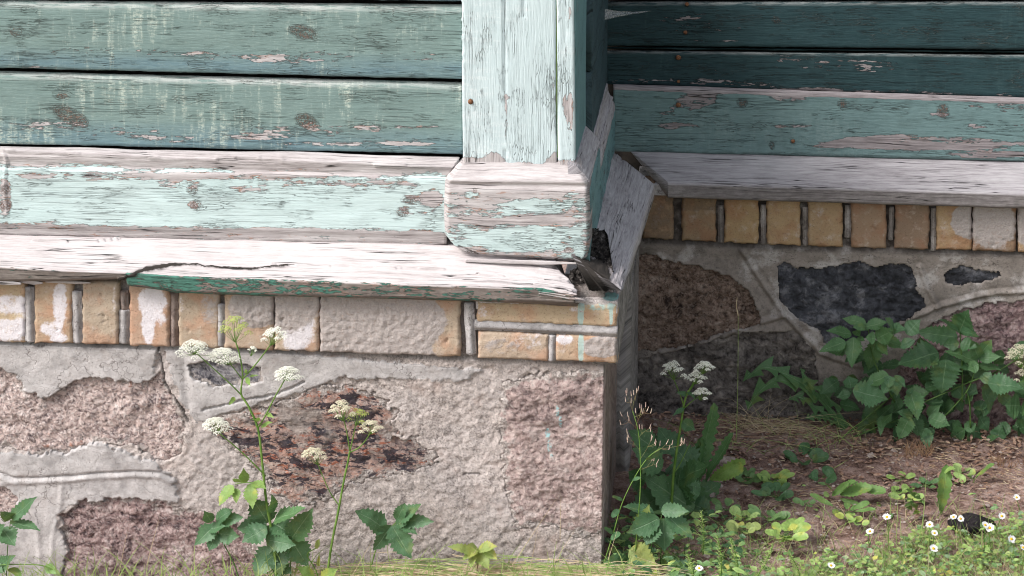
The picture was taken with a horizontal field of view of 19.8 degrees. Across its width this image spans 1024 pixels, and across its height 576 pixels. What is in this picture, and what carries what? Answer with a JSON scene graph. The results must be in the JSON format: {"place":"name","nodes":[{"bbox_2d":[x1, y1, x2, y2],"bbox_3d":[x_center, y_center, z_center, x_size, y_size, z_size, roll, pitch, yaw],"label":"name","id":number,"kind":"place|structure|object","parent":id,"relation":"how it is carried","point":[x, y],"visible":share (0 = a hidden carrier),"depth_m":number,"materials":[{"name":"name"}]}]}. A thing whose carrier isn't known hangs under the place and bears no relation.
{"place":"outdoors","nodes":[
{"label":"outdoors","id":0,"kind":"place"},
{"bbox_2d":[444,0,600,261],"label":"corner post","id":1,"kind":"object","parent":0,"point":[516,186],"visible":1,"depth_m":4.59,"materials":[{"name":"teal paint"}]},
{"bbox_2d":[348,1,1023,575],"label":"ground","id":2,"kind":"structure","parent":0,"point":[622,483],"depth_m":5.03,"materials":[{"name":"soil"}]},
{"bbox_2d":[0,496,63,575],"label":"leafy weed","id":3,"kind":"object","parent":2,"relation":"on","point":[8,534],"visible":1,"depth_m":4.73,"materials":[{"name":"green plant"}]},
{"bbox_2d":[194,507,242,575],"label":"leafy weed","id":4,"kind":"object","parent":2,"relation":"on","point":[211,535],"visible":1,"depth_m":4.70,"materials":[{"name":"green plant"}]},
{"bbox_2d":[175,316,304,575],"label":"umbel plant","id":5,"kind":"object","parent":2,"relation":"on","point":[249,492],"visible":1,"depth_m":4.62,"materials":[{"name":"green plant"}]},
{"bbox_2d":[237,494,313,575],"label":"leafy weed","id":6,"kind":"object","parent":2,"relation":"on","point":[282,535],"visible":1,"depth_m":4.68,"materials":[{"name":"green plant"}]},
{"bbox_2d":[297,539,337,575],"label":"bud sprig","id":7,"kind":"object","parent":2,"relation":"on","point":[305,570],"visible":1,"depth_m":4.67,"materials":[{"name":"green plant"}]},
{"bbox_2d":[0,248,638,575],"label":"front foundation","id":8,"kind":"object","parent":2,"relation":"on","point":[503,430],"visible":0.83,"depth_m":4.74,"materials":[{"name":"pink stone"}]},
{"bbox_2d":[0,0,584,306],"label":"front wall","id":9,"kind":"structure","parent":8,"relation":"on","point":[302,148],"depth_m":4.65,"materials":[{"name":"green paint"}]},
{"bbox_2d":[569,0,653,292],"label":"return wall","id":10,"kind":"structure","parent":8,"relation":"on","point":[626,194],"depth_m":4.88,"materials":[{"name":"teal paint"}]},
{"bbox_2d":[301,399,384,567],"bbox_3d":[-0.267,0.324,4.652,0.134,0.315,0.050,2,19,5],"label":"umbel plant","id":11,"kind":"object","parent":2,"relation":"on","point":[366,422],"visible":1,"depth_m":4.62,"materials":[{"name":"white plant"}]},
{"bbox_2d":[2,539,706,575],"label":"green grass","id":12,"kind":"structure","parent":2,"relation":"on","point":[553,569],"depth_m":4.71,"materials":[{"name":"green plant"}]},
{"bbox_2d":[355,503,433,570],"bbox_3d":[-0.187,0.400,4.701,0.128,0.128,0.038,2,19,5],"label":"leafy weed","id":13,"kind":"object","parent":2,"relation":"on","point":[397,537],"visible":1,"depth_m":4.70,"materials":[{"name":"green plant"}]},
{"bbox_2d":[118,498,692,575],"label":"dry grass","id":14,"kind":"structure","parent":2,"relation":"on","point":[519,567],"depth_m":4.71,"materials":[{"name":"plant"}]},
{"bbox_2d":[447,540,496,575],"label":"leafy weed","id":15,"kind":"object","parent":2,"relation":"on","point":[479,556],"visible":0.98,"depth_m":4.68,"materials":[{"name":"green plant"}]},
{"bbox_2d":[603,386,684,563],"bbox_3d":[0.210,0.307,4.698,0.131,0.318,0.052,2,19,5],"label":"wiry weed","id":16,"kind":"object","parent":2,"relation":"on","point":[615,512],"visible":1,"depth_m":4.70,"materials":[{"name":"green plant"}]},
{"bbox_2d":[601,502,704,575],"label":"leafy weed","id":17,"kind":"object","parent":2,"relation":"on","point":[648,525],"visible":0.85,"depth_m":4.74,"materials":[{"name":"green plant"}]},
{"bbox_2d":[649,465,672,475],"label":"weed","id":18,"kind":"object","parent":2,"relation":"on","point":[669,470],"visible":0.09,"depth_m":5.07,"materials":[{"name":"green plant"}]},
{"bbox_2d":[625,427,720,518],"bbox_3d":[0.264,0.336,4.951,0.175,0.223,0.139,2,19,5],"label":"leafy weed","id":19,"kind":"object","parent":2,"relation":"on","point":[691,492],"visible":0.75,"depth_m":4.92,"materials":[{"name":"green plant"}]},
{"bbox_2d":[603,509,752,575],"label":"leaf tangle","id":20,"kind":"object","parent":2,"relation":"on","point":[695,521],"visible":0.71,"depth_m":4.78,"materials":[{"name":"green plant"}]},
{"bbox_2d":[660,360,715,502],"bbox_3d":[0.290,0.252,4.877,0.090,0.279,0.044,5,19,13],"label":"umbel plant","id":21,"kind":"object","parent":2,"relation":"on","point":[686,424],"visible":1,"depth_m":4.84,"materials":[{"name":"green plant"}]},
{"bbox_2d":[683,554,695,575],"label":"yarrow shoot","id":22,"kind":"object","parent":2,"relation":"on","point":[691,566],"visible":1,"depth_m":4.68,"materials":[{"name":"green plant"}]},
{"bbox_2d":[603,499,781,575],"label":"green grass","id":23,"kind":"structure","parent":2,"relation":"on","point":[750,535],"depth_m":4.83,"materials":[{"name":"green plant"}]},
{"bbox_2d":[695,565,702,575],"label":"daisy","id":24,"kind":"object","parent":2,"relation":"on","point":[698,568],"visible":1,"depth_m":4.67,"materials":[{"name":"white plant"}]},
{"bbox_2d":[695,510,707,554],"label":"yarrow shoot","id":25,"kind":"object","parent":2,"relation":"on","point":[703,538],"visible":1,"depth_m":4.75,"materials":[{"name":"green plant"}]},
{"bbox_2d":[714,535,724,574],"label":"yarrow shoot","id":26,"kind":"object","parent":2,"relation":"on","point":[721,555],"visible":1,"depth_m":4.67,"materials":[{"name":"green plant"}]},
{"bbox_2d":[695,403,745,481],"bbox_3d":[0.349,0.265,4.959,0.093,0.150,0.022,4,19,11],"label":"dock plant","id":27,"kind":"object","parent":2,"relation":"on","point":[728,470],"visible":0.79,"depth_m":4.97,"materials":[{"name":"green plant"}]},
{"bbox_2d":[711,498,740,510],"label":"weed","id":28,"kind":"object","parent":2,"relation":"on","point":[718,504],"visible":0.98,"depth_m":4.94,"materials":[{"name":"green plant"}]},
{"bbox_2d":[716,456,735,466],"bbox_3d":[0.373,0.304,5.111,0.038,0.024,0.027,2,19,5],"label":"pale stone","id":29,"kind":"object","parent":2,"relation":"on","point":[725,459],"visible":0.35,"depth_m":5.10,"materials":[{"name":"grey stone"}]},
{"bbox_2d":[729,538,739,575],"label":"yarrow shoot","id":30,"kind":"object","parent":2,"relation":"on","point":[735,553],"visible":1,"depth_m":4.67,"materials":[{"name":"green plant"}]},
{"bbox_2d":[736,300,738,437],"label":"grass stalk","id":31,"kind":"object","parent":2,"relation":"on","point":[737,384],"depth_m":4.97,"materials":[{"name":"plant"}]},
{"bbox_2d":[607,402,878,574],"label":"green grass","id":32,"kind":"structure","parent":2,"relation":"on","point":[838,435],"depth_m":5.16,"materials":[{"name":"green plant"}]},
{"bbox_2d":[725,520,760,533],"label":"weed","id":33,"kind":"object","parent":2,"relation":"on","point":[731,525],"visible":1,"depth_m":4.84,"materials":[{"name":"green plant"}]},
{"bbox_2d":[729,505,759,520],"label":"weed","id":34,"kind":"object","parent":2,"relation":"on","point":[738,513],"visible":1,"depth_m":4.90,"materials":[{"name":"green plant"}]},
{"bbox_2d":[735,467,762,483],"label":"weed","id":35,"kind":"object","parent":2,"relation":"on","point":[752,475],"visible":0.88,"depth_m":5.06,"materials":[{"name":"green plant"}]},
{"bbox_2d":[755,543,773,575],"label":"yarrow shoot","id":36,"kind":"object","parent":2,"relation":"on","point":[766,557],"visible":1,"depth_m":4.67,"materials":[{"name":"green plant"}]},
{"bbox_2d":[748,504,789,520],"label":"weed","id":37,"kind":"object","parent":2,"relation":"on","point":[782,515],"visible":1,"depth_m":4.89,"materials":[{"name":"green plant"}]},
{"bbox_2d":[675,394,869,443],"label":"dry grass","id":38,"kind":"structure","parent":2,"relation":"on","point":[755,423],"depth_m":5.24,"materials":[{"name":"plant"}]},
{"bbox_2d":[751,482,793,500],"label":"weed","id":39,"kind":"object","parent":2,"relation":"on","point":[767,488],"visible":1,"depth_m":4.99,"materials":[{"name":"green plant"}]},
{"bbox_2d":[757,469,794,484],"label":"weed","id":40,"kind":"object","parent":2,"relation":"on","point":[782,476],"visible":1,"depth_m":5.05,"materials":[{"name":"green plant"}]},
{"bbox_2d":[765,517,810,541],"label":"weed","id":41,"kind":"object","parent":2,"relation":"on","point":[794,525],"visible":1,"depth_m":4.83,"materials":[{"name":"green plant"}]},
{"bbox_2d":[787,553,800,575],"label":"yarrow shoot","id":42,"kind":"object","parent":2,"relation":"on","point":[794,564],"visible":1,"depth_m":4.68,"materials":[{"name":"green plant"}]},
{"bbox_2d":[743,356,848,430],"bbox_3d":[0.509,0.194,5.241,0.195,0.143,0.027,2,19,5],"label":"dandelion","id":43,"kind":"object","parent":2,"relation":"on","point":[804,383],"visible":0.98,"depth_m":5.24,"materials":[{"name":"green plant"}]},
{"bbox_2d":[792,497,815,506],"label":"weed","id":44,"kind":"object","parent":2,"relation":"on","point":[797,500],"visible":1,"depth_m":4.96,"materials":[{"name":"green plant"}]},
{"bbox_2d":[783,442,828,464],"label":"weed","id":45,"kind":"object","parent":2,"relation":"on","point":[820,455],"visible":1,"depth_m":5.14,"materials":[{"name":"green plant"}]},
{"bbox_2d":[616,481,999,575],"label":"sparse weeds","id":46,"kind":"object","parent":2,"relation":"on","point":[891,516],"visible":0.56,"depth_m":4.81,"materials":[{"name":"green plant"}]},
{"bbox_2d":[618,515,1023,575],"bbox_3d":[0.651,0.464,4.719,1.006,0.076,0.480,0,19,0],"label":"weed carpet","id":47,"kind":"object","parent":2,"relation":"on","point":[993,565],"visible":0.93,"depth_m":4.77,"materials":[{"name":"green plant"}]},
{"bbox_2d":[619,413,1023,573],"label":"twig litter","id":48,"kind":"object","parent":2,"relation":"on","point":[893,510],"visible":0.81,"depth_m":5.10,"materials":[{"name":"plant"}]},
{"bbox_2d":[809,466,836,482],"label":"weed","id":49,"kind":"object","parent":2,"relation":"on","point":[829,473],"visible":1,"depth_m":5.07,"materials":[{"name":"green plant"}]},
{"bbox_2d":[627,510,1023,575],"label":"weed carpet","id":50,"kind":"object","parent":2,"relation":"on","point":[906,553],"visible":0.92,"depth_m":4.77,"materials":[{"name":"green plant"}]},
{"bbox_2d":[982,521,988,548],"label":"daisy","id":51,"kind":"object","parent":50,"relation":"on","point":[985,524],"visible":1,"depth_m":4.76,"materials":[{"name":"white plant"}]},
{"bbox_2d":[986,523,993,546],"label":"daisy","id":52,"kind":"object","parent":50,"relation":"on","point":[990,528],"visible":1,"depth_m":4.76,"materials":[{"name":"white plant"}]},
{"bbox_2d":[629,410,1023,569],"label":"dead leaves","id":53,"kind":"object","parent":2,"relation":"on","point":[868,450],"visible":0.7,"depth_m":5.16,"materials":[{"name":"brown plant"}]},
{"bbox_2d":[635,412,1023,568],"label":"pebbles","id":54,"kind":"object","parent":2,"relation":"on","point":[820,468],"visible":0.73,"depth_m":5.00,"materials":[{"name":"gravel"}]},
{"bbox_2d":[637,166,1023,426],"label":"recessed foundation","id":55,"kind":"object","parent":2,"relation":"on","point":[796,280],"visible":0.66,"depth_m":5.21,"materials":[{"name":"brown stone"}]},
{"bbox_2d":[607,0,1023,207],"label":"recessed wall","id":56,"kind":"structure","parent":55,"relation":"on","point":[902,102],"depth_m":5.15,"materials":[{"name":"teal paint"}]},
{"bbox_2d":[827,562,834,575],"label":"daisy","id":57,"kind":"object","parent":2,"relation":"on","point":[831,565],"visible":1,"depth_m":4.67,"materials":[{"name":"white plant"}]},
{"bbox_2d":[642,511,1023,575],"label":"weed carpet","id":58,"kind":"object","parent":2,"relation":"on","point":[870,550],"visible":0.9,"depth_m":4.77,"materials":[{"name":"green plant"}]},
{"bbox_2d":[643,513,1023,575],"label":"weed carpet","id":59,"kind":"object","parent":2,"relation":"on","point":[901,567],"visible":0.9,"depth_m":4.76,"materials":[{"name":"green plant"}]},
{"bbox_2d":[957,515,966,542],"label":"daisy","id":60,"kind":"object","parent":59,"relation":"on","point":[960,518],"visible":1,"depth_m":4.78,"materials":[{"name":"white plant"}]},
{"bbox_2d":[810,493,875,514],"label":"weed","id":61,"kind":"object","parent":2,"relation":"on","point":[860,505],"visible":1,"depth_m":4.92,"materials":[{"name":"green plant"}]},
{"bbox_2d":[835,512,862,522],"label":"weed","id":62,"kind":"object","parent":2,"relation":"on","point":[839,515],"visible":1,"depth_m":4.89,"materials":[{"name":"green plant"}]},
{"bbox_2d":[826,479,885,504],"bbox_3d":[0.582,0.347,4.970,0.102,0.050,0.028,2,19,5],"label":"dandelion","id":63,"kind":"object","parent":2,"relation":"on","point":[853,490],"visible":0.98,"depth_m":4.97,"materials":[{"name":"green plant"}]},
{"bbox_2d":[845,514,868,525],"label":"weed","id":64,"kind":"object","parent":2,"relation":"on","point":[865,522],"visible":1,"depth_m":4.88,"materials":[{"name":"green plant"}]},
{"bbox_2d":[866,528,873,546],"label":"daisy","id":65,"kind":"object","parent":2,"relation":"on","point":[869,531],"visible":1,"depth_m":4.78,"materials":[{"name":"white plant"}]},
{"bbox_2d":[733,462,1023,575],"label":"green grass","id":66,"kind":"structure","parent":2,"relation":"on","point":[929,534],"depth_m":4.79,"materials":[{"name":"green plant"}]},
{"bbox_2d":[733,500,1023,575],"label":"dry grass","id":67,"kind":"structure","parent":2,"relation":"on","point":[928,550],"depth_m":4.79,"materials":[{"name":"plant"}]},
{"bbox_2d":[882,513,890,546],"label":"daisy","id":68,"kind":"object","parent":2,"relation":"on","point":[886,516],"visible":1,"depth_m":4.76,"materials":[{"name":"white plant"}]},
{"bbox_2d":[891,484,909,493],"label":"weed","id":69,"kind":"object","parent":2,"relation":"on","point":[904,487],"visible":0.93,"depth_m":5.01,"materials":[{"name":"green plant"}]},
{"bbox_2d":[886,471,915,481],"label":"weed","id":70,"kind":"object","parent":2,"relation":"on","point":[910,475],"visible":1,"depth_m":5.06,"materials":[{"name":"green plant"}]},
{"bbox_2d":[888,492,923,501],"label":"weed","id":71,"kind":"object","parent":2,"relation":"on","point":[893,495],"visible":0.77,"depth_m":4.97,"materials":[{"name":"green plant"}]},
{"bbox_2d":[905,488,923,513],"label":"curly weed","id":72,"kind":"object","parent":2,"relation":"on","point":[912,503],"visible":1,"depth_m":4.91,"materials":[{"name":"green plant"}]},
{"bbox_2d":[819,309,1023,448],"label":"leafy bush","id":73,"kind":"object","parent":2,"relation":"on","point":[938,378],"visible":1,"depth_m":5.16,"materials":[{"name":"green plant"}]},
{"bbox_2d":[910,477,938,487],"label":"weed","id":74,"kind":"object","parent":2,"relation":"on","point":[923,481],"visible":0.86,"depth_m":5.04,"materials":[{"name":"green plant"}]},
{"bbox_2d":[925,521,932,548],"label":"daisy","id":75,"kind":"object","parent":2,"relation":"on","point":[929,524],"visible":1,"depth_m":4.76,"materials":[{"name":"white plant"}]},
{"bbox_2d":[929,544,937,565],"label":"daisy","id":76,"kind":"object","parent":2,"relation":"on","point":[933,547],"visible":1,"depth_m":4.71,"materials":[{"name":"white plant"}]},
{"bbox_2d":[931,530,937,554],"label":"daisy","id":77,"kind":"object","parent":2,"relation":"on","point":[934,532],"visible":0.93,"depth_m":4.74,"materials":[{"name":"white plant"}]},
{"bbox_2d":[932,465,954,512],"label":"dandelion","id":78,"kind":"object","parent":2,"relation":"on","point":[945,484],"visible":1,"depth_m":4.90,"materials":[{"name":"green plant"}]},
{"bbox_2d":[950,514,959,537],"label":"daisy","id":79,"kind":"object","parent":2,"relation":"on","point":[953,516],"visible":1,"depth_m":4.81,"materials":[{"name":"white plant"}]},
{"bbox_2d":[952,472,965,482],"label":"weed","id":80,"kind":"object","parent":2,"relation":"on","point":[959,475],"visible":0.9,"depth_m":5.05,"materials":[{"name":"green plant"}]},
{"bbox_2d":[897,438,1023,466],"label":"dry grass","id":81,"kind":"structure","parent":2,"relation":"on","point":[928,451],"depth_m":5.13,"materials":[{"name":"plant"}]},
{"bbox_2d":[953,463,975,475],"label":"weed","id":82,"kind":"object","parent":2,"relation":"on","point":[957,466],"visible":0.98,"depth_m":5.08,"materials":[{"name":"green plant"}]},
{"bbox_2d":[947,512,995,534],"bbox_3d":[0.763,0.393,4.865,0.080,0.033,0.050,2,19,5],"label":"dark clod","id":83,"kind":"object","parent":2,"relation":"on","point":[973,521],"visible":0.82,"depth_m":4.85,"materials":[{"name":"black soil"}]},
{"bbox_2d":[968,463,993,482],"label":"spoon leaf weed","id":84,"kind":"object","parent":2,"relation":"on","point":[986,468],"visible":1,"depth_m":5.04,"materials":[{"name":"green plant"}]},
{"bbox_2d":[995,512,1004,537],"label":"daisy","id":85,"kind":"object","parent":2,"relation":"on","point":[1001,515],"visible":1,"depth_m":4.80,"materials":[{"name":"white plant"}]},
{"bbox_2d":[1008,535,1014,557],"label":"daisy","id":86,"kind":"object","parent":2,"relation":"on","point":[1011,538],"visible":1,"depth_m":4.73,"materials":[{"name":"white plant"}]},
{"bbox_2d":[1004,344,1023,381],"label":"umbel plant","id":87,"kind":"object","parent":2,"relation":"on","point":[1019,347],"visible":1,"depth_m":5.12,"materials":[{"name":"white plant"}]},
{"bbox_2d":[1013,494,1019,509],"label":"daisy","id":88,"kind":"object","parent":2,"relation":"on","point":[1016,496],"visible":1,"depth_m":4.90,"materials":[{"name":"white plant"}]}
]}

